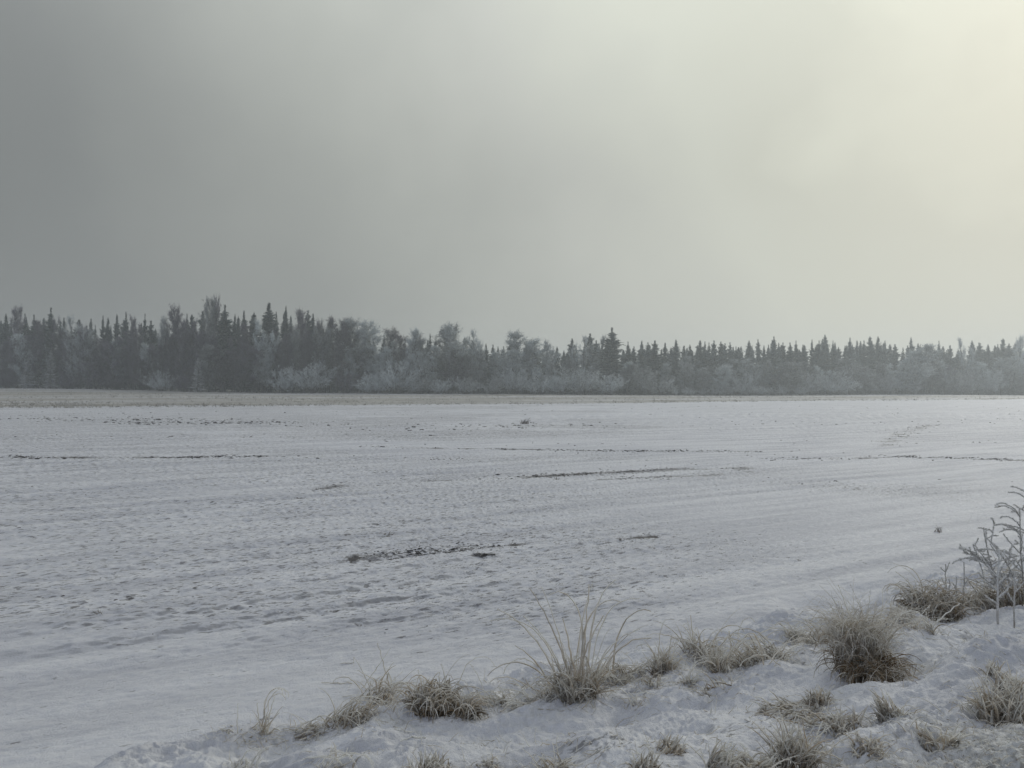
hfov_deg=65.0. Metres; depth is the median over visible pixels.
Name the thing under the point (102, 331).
spruce
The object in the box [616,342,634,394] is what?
spruce
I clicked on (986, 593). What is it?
grass clump
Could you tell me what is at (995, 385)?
frosted bush
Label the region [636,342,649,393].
spruce
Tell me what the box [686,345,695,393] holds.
spruce
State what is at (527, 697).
grass sprig
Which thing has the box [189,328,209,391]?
frosted birch
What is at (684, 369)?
frosted birch
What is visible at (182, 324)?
frosted birch
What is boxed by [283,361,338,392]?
frosted bush
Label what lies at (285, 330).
spruce
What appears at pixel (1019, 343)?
frosted birch
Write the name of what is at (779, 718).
grass tips
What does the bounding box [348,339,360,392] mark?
spruce
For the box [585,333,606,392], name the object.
frosted birch
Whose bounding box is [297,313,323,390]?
spruce
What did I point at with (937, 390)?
spruce
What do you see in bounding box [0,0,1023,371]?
sky
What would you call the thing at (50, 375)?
frosted conifer
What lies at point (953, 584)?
weed stem
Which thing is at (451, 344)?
frosted birch
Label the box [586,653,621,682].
grass sprig
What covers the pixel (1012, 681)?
grass clump
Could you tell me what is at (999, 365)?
frosted birch
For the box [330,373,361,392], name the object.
frosted bush
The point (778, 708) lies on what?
grass clump
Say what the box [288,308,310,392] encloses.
frosted birch
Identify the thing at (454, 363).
frosted birch
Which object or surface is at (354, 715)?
grass clump
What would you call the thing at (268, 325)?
spruce
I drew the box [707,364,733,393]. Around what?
bush
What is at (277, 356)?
frosted birch
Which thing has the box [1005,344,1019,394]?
spruce
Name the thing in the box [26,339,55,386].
frosted birch
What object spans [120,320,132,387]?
spruce
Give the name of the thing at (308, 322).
spruce
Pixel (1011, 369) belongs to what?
frosted birch
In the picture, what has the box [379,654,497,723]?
grass clump
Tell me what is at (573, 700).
grass clump
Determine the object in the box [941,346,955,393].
spruce
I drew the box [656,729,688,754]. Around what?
grass clump
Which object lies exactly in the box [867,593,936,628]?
grass clump
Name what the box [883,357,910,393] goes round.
frosted birch
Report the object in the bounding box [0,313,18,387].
spruce
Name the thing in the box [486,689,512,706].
grass sprig
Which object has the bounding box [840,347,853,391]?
spruce
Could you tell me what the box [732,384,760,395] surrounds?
frosted bush
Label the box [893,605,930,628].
grass sprig
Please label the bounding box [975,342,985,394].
spruce
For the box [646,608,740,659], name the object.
grass clump
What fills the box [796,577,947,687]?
shaggy tussock
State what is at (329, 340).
frosted birch
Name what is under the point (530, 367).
frosted birch
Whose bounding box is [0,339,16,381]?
frosted birch
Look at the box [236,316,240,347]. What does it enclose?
spruce
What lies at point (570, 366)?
frosted birch
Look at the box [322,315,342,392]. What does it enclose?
frosted birch
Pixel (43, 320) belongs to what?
spruce
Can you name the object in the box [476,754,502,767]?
grass clump
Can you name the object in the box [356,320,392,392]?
frosted birch
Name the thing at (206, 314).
frosted birch
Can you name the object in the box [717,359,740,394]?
frosted birch
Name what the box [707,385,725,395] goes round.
frosted bush
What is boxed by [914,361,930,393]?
frosted birch
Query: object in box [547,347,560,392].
spruce
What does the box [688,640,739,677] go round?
grass clump
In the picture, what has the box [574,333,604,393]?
spruce
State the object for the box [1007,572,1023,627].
weed stem
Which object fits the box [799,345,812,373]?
spruce
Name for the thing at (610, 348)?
spruce
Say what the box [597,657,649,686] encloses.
grass clump
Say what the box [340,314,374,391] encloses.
frosted birch
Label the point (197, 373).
frosted conifer
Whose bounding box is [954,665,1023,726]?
grass clump
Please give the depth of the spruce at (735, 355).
250.86 m
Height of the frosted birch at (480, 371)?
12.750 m
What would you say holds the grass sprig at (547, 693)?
on the snowy field
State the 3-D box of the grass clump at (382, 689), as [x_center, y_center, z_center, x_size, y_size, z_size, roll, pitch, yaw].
[-1.035,2.449,6.533,0.831,0.337,0.556,0,0,18]
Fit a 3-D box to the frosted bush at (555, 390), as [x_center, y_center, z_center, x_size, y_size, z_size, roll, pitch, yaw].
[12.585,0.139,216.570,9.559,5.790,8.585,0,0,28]
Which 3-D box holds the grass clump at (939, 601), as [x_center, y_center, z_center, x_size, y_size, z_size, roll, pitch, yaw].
[4.030,2.002,7.725,0.883,0.516,1.049,0,0,0]
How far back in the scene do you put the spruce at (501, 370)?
226.88 m
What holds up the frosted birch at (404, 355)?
on the snowy field
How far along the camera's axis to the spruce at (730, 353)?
258.42 m
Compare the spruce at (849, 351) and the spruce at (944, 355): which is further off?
the spruce at (944, 355)
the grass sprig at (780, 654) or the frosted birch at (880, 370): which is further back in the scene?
the frosted birch at (880, 370)
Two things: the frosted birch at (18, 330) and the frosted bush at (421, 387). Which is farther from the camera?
the frosted birch at (18, 330)
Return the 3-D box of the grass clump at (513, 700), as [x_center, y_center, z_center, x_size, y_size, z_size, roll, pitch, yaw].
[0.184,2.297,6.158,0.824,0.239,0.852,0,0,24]
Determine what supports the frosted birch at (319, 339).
on the snowy field
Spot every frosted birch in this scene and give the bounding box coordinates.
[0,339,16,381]
[3,336,28,387]
[7,305,28,387]
[8,333,42,387]
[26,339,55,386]
[46,317,67,387]
[57,336,77,387]
[60,315,90,387]
[73,331,100,388]
[74,326,88,388]
[77,328,101,387]
[120,315,144,389]
[129,358,159,389]
[138,342,152,389]
[141,343,158,389]
[154,315,168,378]
[161,301,190,390]
[172,319,198,390]
[175,318,203,390]
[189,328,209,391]
[192,297,217,386]
[199,343,219,391]
[201,333,223,391]
[212,295,222,375]
[245,342,264,392]
[251,319,279,392]
[251,335,275,392]
[259,328,282,391]
[269,344,286,392]
[275,332,296,391]
[286,327,302,392]
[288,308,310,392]
[297,329,316,384]
[300,342,324,390]
[310,327,327,392]
[312,318,331,392]
[320,326,336,392]
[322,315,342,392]
[324,319,351,390]
[332,318,358,377]
[333,352,358,390]
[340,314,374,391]
[354,346,374,392]
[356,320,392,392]
[371,345,393,392]
[381,325,408,392]
[381,341,402,392]
[398,337,427,391]
[399,326,421,392]
[408,331,430,381]
[428,321,462,392]
[438,321,484,392]
[439,348,465,393]
[467,328,486,393]
[468,349,488,393]
[491,329,529,393]
[499,348,529,388]
[515,338,555,392]
[515,339,542,393]
[520,346,535,393]
[541,339,560,393]
[557,358,576,393]
[566,335,590,387]
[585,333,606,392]
[585,363,602,394]
[597,367,616,394]
[611,361,635,394]
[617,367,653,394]
[620,364,641,394]
[658,363,674,393]
[674,355,695,391]
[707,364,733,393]
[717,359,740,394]
[738,358,764,386]
[813,365,837,394]
[833,358,871,394]
[873,362,897,393]
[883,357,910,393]
[892,343,943,394]
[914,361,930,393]
[921,358,943,394]
[935,359,950,394]
[957,336,975,380]
[961,361,991,394]
[981,366,1001,392]
[989,357,1009,394]
[991,356,1023,394]
[1011,333,1023,394]
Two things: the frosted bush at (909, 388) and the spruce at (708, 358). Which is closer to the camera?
the spruce at (708, 358)
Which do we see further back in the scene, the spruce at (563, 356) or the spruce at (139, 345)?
the spruce at (139, 345)
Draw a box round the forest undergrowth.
[1,370,1023,394]
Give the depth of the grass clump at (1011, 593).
7.92 m
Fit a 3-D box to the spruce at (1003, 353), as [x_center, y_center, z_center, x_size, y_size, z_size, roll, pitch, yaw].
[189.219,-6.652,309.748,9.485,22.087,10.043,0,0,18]
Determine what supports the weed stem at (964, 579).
on the snowy field
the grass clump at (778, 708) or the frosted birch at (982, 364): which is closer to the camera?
the grass clump at (778, 708)
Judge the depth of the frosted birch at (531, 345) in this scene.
224.18 m
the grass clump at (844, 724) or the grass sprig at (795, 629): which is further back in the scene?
the grass sprig at (795, 629)
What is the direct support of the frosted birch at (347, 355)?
on the snowy field
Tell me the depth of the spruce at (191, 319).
226.97 m
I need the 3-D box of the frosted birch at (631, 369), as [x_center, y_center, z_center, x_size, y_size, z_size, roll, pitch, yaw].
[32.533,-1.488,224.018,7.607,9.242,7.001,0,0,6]
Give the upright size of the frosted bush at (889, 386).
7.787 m
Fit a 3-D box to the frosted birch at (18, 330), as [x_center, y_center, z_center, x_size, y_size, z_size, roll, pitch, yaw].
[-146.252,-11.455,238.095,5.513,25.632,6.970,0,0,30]
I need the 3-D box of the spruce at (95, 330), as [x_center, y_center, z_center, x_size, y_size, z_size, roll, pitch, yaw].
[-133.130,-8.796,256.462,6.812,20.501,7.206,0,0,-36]
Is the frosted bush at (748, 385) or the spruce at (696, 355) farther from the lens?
the spruce at (696, 355)
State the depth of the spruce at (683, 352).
251.88 m
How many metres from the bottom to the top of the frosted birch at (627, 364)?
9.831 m
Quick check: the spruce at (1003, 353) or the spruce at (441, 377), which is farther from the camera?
the spruce at (1003, 353)
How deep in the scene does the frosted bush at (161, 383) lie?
215.16 m
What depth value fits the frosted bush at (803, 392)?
246.11 m
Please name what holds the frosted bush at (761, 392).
on the snowy field
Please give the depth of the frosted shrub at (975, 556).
7.47 m
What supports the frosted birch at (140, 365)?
on the snowy field
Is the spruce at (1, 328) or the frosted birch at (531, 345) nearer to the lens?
the frosted birch at (531, 345)
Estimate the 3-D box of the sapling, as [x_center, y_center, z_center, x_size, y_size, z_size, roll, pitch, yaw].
[3.993,1.644,6.616,0.231,0.683,0.046,0,0,0]
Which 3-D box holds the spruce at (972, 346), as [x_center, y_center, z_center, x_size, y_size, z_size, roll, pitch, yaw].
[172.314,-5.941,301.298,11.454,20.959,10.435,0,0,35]
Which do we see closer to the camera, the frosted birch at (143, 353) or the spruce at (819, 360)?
the frosted birch at (143, 353)
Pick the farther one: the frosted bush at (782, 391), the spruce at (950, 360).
the spruce at (950, 360)
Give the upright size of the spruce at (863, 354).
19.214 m
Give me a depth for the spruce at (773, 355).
257.34 m
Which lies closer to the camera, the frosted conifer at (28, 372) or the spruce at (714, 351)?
the frosted conifer at (28, 372)
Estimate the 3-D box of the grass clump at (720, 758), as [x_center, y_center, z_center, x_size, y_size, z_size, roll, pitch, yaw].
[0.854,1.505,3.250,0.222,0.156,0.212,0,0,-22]
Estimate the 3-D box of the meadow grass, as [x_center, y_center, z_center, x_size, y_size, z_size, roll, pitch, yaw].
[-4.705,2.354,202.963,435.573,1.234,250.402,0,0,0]
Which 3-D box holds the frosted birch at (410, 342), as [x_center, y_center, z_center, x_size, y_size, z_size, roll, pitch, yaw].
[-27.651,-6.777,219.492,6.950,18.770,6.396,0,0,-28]
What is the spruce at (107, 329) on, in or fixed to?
on the snowy field
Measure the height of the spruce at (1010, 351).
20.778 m
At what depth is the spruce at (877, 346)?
286.64 m
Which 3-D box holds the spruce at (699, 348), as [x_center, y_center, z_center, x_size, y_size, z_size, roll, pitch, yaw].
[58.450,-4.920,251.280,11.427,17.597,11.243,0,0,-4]
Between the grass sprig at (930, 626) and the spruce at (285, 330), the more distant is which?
the spruce at (285, 330)
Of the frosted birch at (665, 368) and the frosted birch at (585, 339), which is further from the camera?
the frosted birch at (665, 368)
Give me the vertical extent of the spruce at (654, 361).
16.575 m
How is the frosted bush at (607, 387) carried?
on the snowy field
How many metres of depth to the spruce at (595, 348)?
247.53 m
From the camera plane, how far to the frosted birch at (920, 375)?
270.60 m
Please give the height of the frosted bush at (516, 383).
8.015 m
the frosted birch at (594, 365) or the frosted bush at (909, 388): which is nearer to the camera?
the frosted birch at (594, 365)
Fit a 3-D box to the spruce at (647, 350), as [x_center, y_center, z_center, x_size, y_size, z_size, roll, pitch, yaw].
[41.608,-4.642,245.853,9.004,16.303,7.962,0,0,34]
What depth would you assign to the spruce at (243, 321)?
232.40 m
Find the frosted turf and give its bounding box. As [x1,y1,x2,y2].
[674,641,1023,767]
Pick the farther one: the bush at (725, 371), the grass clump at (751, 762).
the bush at (725, 371)
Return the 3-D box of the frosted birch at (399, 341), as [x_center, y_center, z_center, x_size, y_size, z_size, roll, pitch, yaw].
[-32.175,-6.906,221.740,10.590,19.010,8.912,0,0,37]
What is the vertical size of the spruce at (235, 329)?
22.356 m
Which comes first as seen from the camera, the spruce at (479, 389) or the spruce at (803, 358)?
the spruce at (479, 389)
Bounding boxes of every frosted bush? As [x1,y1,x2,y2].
[0,372,21,387]
[52,374,89,388]
[92,374,137,389]
[143,369,180,390]
[166,374,206,391]
[262,366,297,392]
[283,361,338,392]
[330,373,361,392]
[350,373,388,393]
[359,356,425,393]
[397,371,440,393]
[424,378,457,393]
[448,376,483,393]
[476,375,509,393]
[494,367,533,393]
[520,371,560,394]
[544,375,574,394]
[553,366,612,394]
[592,374,628,394]
[632,368,685,394]
[680,388,697,395]
[697,389,707,395]
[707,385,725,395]
[720,383,739,395]
[727,373,758,394]
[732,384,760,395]
[752,385,772,394]
[767,387,780,394]
[777,386,788,394]
[792,385,808,394]
[799,372,824,394]
[808,367,862,394]
[872,372,902,394]
[906,382,921,394]
[945,368,973,394]
[956,368,980,394]
[979,369,1009,394]
[1006,373,1023,394]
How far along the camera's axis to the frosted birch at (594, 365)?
226.88 m
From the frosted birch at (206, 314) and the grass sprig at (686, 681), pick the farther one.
the frosted birch at (206, 314)
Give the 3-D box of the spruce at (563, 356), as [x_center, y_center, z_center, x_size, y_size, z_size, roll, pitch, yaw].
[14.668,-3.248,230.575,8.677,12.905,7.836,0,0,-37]
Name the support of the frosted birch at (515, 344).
on the snowy field
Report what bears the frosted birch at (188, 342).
on the snowy field
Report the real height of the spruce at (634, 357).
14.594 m
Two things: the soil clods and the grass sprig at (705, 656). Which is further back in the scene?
the soil clods
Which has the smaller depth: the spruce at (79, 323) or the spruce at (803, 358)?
the spruce at (79, 323)
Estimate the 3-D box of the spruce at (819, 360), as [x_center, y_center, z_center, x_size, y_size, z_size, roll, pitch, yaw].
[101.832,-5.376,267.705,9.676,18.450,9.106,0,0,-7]
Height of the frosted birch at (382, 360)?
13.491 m
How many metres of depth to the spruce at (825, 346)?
276.25 m
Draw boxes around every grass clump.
[292,715,336,740]
[301,729,425,767]
[318,643,393,734]
[332,659,423,706]
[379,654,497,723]
[400,744,460,767]
[444,680,493,721]
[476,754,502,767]
[484,658,556,711]
[487,579,651,708]
[519,734,583,767]
[547,671,599,706]
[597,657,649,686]
[616,746,663,767]
[636,619,686,677]
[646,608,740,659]
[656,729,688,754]
[672,617,825,668]
[683,671,734,696]
[686,735,750,767]
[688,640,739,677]
[718,741,798,767]
[745,711,849,767]
[750,690,832,723]
[775,621,819,644]
[783,613,867,645]
[797,706,861,734]
[802,685,842,705]
[822,701,867,736]
[836,729,891,758]
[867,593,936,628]
[868,687,903,722]
[881,562,994,622]
[911,721,950,751]
[926,722,975,746]
[937,540,1023,608]
[947,574,1022,611]
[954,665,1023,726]
[960,567,1023,605]
[976,656,1005,677]
[983,660,1023,695]
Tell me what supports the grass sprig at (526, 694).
on the snowy field
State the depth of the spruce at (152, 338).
235.40 m
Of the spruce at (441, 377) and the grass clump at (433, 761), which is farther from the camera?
the spruce at (441, 377)
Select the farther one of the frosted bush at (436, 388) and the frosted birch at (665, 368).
the frosted birch at (665, 368)
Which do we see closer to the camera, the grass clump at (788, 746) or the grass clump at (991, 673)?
the grass clump at (788, 746)
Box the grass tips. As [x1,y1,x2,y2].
[201,582,1023,767]
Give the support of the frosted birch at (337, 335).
on the snowy field
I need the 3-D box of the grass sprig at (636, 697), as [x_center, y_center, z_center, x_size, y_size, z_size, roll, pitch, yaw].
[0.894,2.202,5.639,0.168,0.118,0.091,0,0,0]
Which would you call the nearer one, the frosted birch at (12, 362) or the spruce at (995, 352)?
the frosted birch at (12, 362)
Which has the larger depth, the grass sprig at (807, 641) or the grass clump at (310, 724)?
the grass sprig at (807, 641)
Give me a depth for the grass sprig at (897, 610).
7.19 m
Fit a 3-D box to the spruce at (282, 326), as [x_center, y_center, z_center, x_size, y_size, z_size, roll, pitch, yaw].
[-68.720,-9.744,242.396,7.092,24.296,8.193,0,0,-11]
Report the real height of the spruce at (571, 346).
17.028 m
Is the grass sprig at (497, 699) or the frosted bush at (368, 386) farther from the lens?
the frosted bush at (368, 386)
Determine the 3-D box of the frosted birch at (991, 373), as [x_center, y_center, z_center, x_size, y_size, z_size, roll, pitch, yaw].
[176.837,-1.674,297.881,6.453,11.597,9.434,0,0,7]
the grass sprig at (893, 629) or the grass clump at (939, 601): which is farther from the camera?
the grass clump at (939, 601)
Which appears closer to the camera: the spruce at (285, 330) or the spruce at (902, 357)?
the spruce at (285, 330)
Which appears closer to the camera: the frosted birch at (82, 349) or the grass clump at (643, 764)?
the grass clump at (643, 764)
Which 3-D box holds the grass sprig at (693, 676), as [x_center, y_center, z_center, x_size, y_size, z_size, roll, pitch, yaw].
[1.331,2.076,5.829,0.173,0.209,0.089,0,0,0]
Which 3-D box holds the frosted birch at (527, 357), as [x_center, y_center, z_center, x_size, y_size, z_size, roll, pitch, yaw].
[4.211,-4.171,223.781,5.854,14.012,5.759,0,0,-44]
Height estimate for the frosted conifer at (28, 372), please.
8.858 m
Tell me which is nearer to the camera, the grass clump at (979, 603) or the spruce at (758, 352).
the grass clump at (979, 603)
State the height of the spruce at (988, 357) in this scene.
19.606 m
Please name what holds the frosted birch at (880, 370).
on the snowy field
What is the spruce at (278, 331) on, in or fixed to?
on the snowy field
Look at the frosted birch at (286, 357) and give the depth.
215.02 m
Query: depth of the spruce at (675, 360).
244.09 m
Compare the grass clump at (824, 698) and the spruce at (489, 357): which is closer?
the grass clump at (824, 698)
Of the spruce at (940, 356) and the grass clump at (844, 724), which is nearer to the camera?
the grass clump at (844, 724)
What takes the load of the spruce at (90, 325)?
on the snowy field
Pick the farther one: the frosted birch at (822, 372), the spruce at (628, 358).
the frosted birch at (822, 372)
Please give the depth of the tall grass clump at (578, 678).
5.83 m
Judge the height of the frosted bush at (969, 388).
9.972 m
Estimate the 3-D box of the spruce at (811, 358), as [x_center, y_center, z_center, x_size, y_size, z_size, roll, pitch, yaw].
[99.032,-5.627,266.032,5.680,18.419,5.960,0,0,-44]
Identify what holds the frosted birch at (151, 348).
on the snowy field
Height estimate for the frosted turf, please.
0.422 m
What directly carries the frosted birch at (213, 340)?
on the snowy field
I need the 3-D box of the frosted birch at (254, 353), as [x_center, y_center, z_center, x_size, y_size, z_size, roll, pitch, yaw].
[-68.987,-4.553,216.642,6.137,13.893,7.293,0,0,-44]
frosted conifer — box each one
[17,358,39,387]
[43,351,58,388]
[187,358,207,391]
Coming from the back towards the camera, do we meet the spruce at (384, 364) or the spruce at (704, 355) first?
the spruce at (704, 355)
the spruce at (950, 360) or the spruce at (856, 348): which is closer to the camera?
the spruce at (856, 348)
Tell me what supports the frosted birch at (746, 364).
on the snowy field
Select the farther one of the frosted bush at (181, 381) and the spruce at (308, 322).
the spruce at (308, 322)
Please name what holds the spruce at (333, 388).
on the snowy field
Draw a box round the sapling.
[984,543,1009,623]
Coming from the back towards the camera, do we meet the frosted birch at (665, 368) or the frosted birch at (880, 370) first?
the frosted birch at (880, 370)
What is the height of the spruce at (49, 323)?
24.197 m
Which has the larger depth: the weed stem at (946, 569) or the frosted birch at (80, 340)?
the frosted birch at (80, 340)
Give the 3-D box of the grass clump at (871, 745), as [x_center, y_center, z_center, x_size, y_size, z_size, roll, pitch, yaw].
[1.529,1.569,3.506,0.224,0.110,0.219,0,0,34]
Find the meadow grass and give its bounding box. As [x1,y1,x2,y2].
[0,388,1022,407]
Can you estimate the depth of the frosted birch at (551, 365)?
222.25 m
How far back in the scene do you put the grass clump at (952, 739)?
3.67 m
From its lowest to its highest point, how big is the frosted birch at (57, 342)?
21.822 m
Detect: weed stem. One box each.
[940,562,949,589]
[948,577,956,599]
[962,562,968,604]
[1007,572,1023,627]
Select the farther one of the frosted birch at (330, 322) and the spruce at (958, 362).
the spruce at (958, 362)
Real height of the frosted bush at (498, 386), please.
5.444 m
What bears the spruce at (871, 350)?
on the snowy field
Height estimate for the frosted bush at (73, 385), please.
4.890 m
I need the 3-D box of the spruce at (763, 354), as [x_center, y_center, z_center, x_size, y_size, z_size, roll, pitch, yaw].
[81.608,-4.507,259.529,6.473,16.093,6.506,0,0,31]
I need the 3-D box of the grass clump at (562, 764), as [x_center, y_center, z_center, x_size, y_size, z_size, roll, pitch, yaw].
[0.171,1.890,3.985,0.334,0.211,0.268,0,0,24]
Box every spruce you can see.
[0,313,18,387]
[0,321,16,387]
[6,314,37,386]
[27,308,67,386]
[27,315,45,387]
[36,318,47,387]
[57,318,73,387]
[65,320,87,386]
[79,319,97,387]
[94,325,98,387]
[98,316,105,387]
[101,319,113,388]
[109,315,121,387]
[120,312,131,387]
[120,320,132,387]
[131,321,157,389]
[136,323,142,388]
[139,315,156,389]
[181,315,206,389]
[194,305,252,391]
[196,311,207,389]
[230,315,240,390]
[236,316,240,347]
[238,303,287,391]
[238,313,259,391]
[239,310,250,391]
[275,312,280,391]
[279,312,284,353]
[280,307,295,390]
[286,316,295,388]
[288,311,329,391]
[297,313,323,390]
[330,351,344,391]
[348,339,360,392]
[354,335,373,391]
[372,343,400,392]
[424,335,436,392]
[430,339,440,384]
[436,348,455,392]
[471,346,490,393]
[477,345,503,393]
[481,344,490,392]
[490,347,504,392]
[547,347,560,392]
[555,351,574,393]
[567,339,577,392]
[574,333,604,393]
[584,329,636,394]
[585,340,608,378]
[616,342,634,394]
[628,346,642,394]
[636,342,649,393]
[639,340,677,394]
[639,342,651,394]
[656,343,672,394]
[666,348,681,394]
[668,340,684,394]
[679,346,694,394]
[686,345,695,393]
[691,341,711,394]
[693,345,700,372]
[702,343,708,367]
[703,345,720,393]
[707,340,720,388]
[711,343,729,394]
[721,342,742,394]
[722,343,731,394]
[729,350,743,394]
[737,346,744,383]
[739,341,765,394]
[753,339,765,389]
[759,337,781,394]
[759,347,768,394]
[771,343,783,386]
[777,343,791,366]
[784,342,801,393]
[787,342,804,394]
[798,345,808,392]
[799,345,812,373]
[806,340,816,393]
[806,341,831,393]
[820,335,839,393]
[826,342,837,388]
[834,344,839,372]
[836,347,842,368]
[839,338,861,393]
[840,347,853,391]
[852,341,863,393]
[859,341,876,393]
[863,337,880,393]
[872,337,889,392]
[881,341,893,393]
[885,344,906,393]
[887,345,892,368]
[899,349,905,392]
[900,337,919,393]
[912,343,927,393]
[924,347,949,393]
[925,342,948,393]
[940,345,959,394]
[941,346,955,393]
[953,351,962,394]
[958,341,982,394]
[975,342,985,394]
[979,345,1000,394]
[990,345,1004,393]
[997,339,1017,394]
[997,344,1016,394]
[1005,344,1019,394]
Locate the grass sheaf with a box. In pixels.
[252,687,288,742]
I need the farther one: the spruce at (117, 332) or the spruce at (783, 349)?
the spruce at (783, 349)
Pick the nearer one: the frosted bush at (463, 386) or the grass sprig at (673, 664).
the grass sprig at (673, 664)
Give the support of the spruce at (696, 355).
on the snowy field
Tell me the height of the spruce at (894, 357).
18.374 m
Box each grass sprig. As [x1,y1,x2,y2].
[212,704,257,741]
[236,745,270,767]
[461,663,508,706]
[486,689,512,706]
[497,680,544,703]
[502,693,537,709]
[520,673,573,701]
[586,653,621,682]
[603,672,633,683]
[622,652,655,677]
[628,691,650,705]
[634,672,672,688]
[652,653,687,670]
[677,657,714,686]
[683,656,706,684]
[693,638,726,666]
[755,638,796,659]
[778,614,811,639]
[781,625,821,645]
[860,611,913,640]
[881,602,910,617]
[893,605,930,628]
[915,603,959,633]
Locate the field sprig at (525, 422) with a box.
[520,418,528,423]
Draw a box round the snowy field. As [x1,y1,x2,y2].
[0,385,1023,767]
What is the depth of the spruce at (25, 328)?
243.57 m
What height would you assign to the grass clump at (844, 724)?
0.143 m
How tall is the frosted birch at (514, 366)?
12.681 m
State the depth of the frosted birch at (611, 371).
228.42 m
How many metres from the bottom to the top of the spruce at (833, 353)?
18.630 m
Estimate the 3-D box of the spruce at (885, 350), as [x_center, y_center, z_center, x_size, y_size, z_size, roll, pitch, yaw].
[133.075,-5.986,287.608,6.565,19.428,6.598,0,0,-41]
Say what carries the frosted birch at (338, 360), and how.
on the snowy field
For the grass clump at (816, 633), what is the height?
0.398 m
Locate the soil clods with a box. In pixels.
[0,401,1023,641]
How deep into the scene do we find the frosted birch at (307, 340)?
215.92 m
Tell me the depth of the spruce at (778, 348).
268.33 m
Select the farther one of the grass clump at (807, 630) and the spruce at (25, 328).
the spruce at (25, 328)
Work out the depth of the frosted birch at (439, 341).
221.32 m
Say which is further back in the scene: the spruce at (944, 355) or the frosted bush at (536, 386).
the spruce at (944, 355)
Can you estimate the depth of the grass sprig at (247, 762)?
4.87 m
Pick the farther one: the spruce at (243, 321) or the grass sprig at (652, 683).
the spruce at (243, 321)
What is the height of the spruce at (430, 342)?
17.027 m
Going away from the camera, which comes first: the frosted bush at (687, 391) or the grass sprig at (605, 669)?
the grass sprig at (605, 669)
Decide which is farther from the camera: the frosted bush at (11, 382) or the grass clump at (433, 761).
the frosted bush at (11, 382)
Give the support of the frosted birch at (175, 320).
on the snowy field
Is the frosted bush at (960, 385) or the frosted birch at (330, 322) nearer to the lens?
the frosted birch at (330, 322)
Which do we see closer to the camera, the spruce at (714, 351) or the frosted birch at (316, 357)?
the frosted birch at (316, 357)
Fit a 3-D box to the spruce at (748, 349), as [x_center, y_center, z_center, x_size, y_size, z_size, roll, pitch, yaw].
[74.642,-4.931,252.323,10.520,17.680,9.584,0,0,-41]
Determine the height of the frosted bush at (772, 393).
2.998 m
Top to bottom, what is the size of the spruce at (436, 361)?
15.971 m
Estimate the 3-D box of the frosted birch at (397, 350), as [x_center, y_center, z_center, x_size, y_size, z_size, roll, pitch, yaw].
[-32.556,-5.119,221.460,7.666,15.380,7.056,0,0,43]
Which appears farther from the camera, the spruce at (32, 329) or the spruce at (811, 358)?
the spruce at (811, 358)
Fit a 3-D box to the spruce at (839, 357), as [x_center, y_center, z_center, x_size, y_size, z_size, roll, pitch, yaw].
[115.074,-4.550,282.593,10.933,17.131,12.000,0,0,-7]
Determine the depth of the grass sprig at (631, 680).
6.32 m
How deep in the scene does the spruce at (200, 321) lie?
251.77 m
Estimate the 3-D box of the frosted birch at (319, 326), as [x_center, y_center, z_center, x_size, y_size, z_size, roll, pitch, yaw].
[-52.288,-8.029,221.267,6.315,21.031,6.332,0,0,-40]
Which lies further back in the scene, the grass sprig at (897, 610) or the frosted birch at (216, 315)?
the frosted birch at (216, 315)
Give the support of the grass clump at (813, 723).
on the snowy field
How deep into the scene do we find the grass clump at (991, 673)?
4.80 m
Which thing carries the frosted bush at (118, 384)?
on the snowy field
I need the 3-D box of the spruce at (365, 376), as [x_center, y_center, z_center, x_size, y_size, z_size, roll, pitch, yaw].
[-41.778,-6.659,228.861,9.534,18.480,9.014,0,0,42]
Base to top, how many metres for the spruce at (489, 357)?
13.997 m
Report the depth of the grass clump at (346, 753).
4.52 m
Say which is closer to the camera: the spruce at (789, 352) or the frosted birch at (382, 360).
the frosted birch at (382, 360)
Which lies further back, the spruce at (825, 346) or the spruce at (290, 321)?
the spruce at (825, 346)
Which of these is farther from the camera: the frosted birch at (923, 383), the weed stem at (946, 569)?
the frosted birch at (923, 383)
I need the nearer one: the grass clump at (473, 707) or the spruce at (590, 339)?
the grass clump at (473, 707)
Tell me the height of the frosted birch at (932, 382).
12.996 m
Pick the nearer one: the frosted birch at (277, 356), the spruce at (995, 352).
the frosted birch at (277, 356)
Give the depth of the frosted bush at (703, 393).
233.44 m
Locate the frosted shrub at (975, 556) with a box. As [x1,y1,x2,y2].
[951,486,1023,606]
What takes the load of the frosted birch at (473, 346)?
on the snowy field
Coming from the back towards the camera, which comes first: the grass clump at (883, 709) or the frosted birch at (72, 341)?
the frosted birch at (72, 341)
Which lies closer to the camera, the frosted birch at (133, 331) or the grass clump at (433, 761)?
the grass clump at (433, 761)
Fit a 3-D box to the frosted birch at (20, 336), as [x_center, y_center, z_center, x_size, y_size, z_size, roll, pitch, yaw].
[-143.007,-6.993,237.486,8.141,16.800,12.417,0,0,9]
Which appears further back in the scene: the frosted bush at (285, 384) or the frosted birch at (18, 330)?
the frosted birch at (18, 330)
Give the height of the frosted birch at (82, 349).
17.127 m
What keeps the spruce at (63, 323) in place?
on the snowy field
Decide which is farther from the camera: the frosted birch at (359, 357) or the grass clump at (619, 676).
the frosted birch at (359, 357)
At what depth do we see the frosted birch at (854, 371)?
261.20 m
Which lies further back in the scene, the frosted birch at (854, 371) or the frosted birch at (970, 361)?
the frosted birch at (970, 361)
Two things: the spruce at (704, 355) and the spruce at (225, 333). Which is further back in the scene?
the spruce at (704, 355)
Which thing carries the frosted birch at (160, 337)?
on the snowy field
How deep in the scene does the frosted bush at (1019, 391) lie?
296.79 m
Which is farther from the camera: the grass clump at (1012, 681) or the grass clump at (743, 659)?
the grass clump at (743, 659)
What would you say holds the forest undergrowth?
on the snowy field

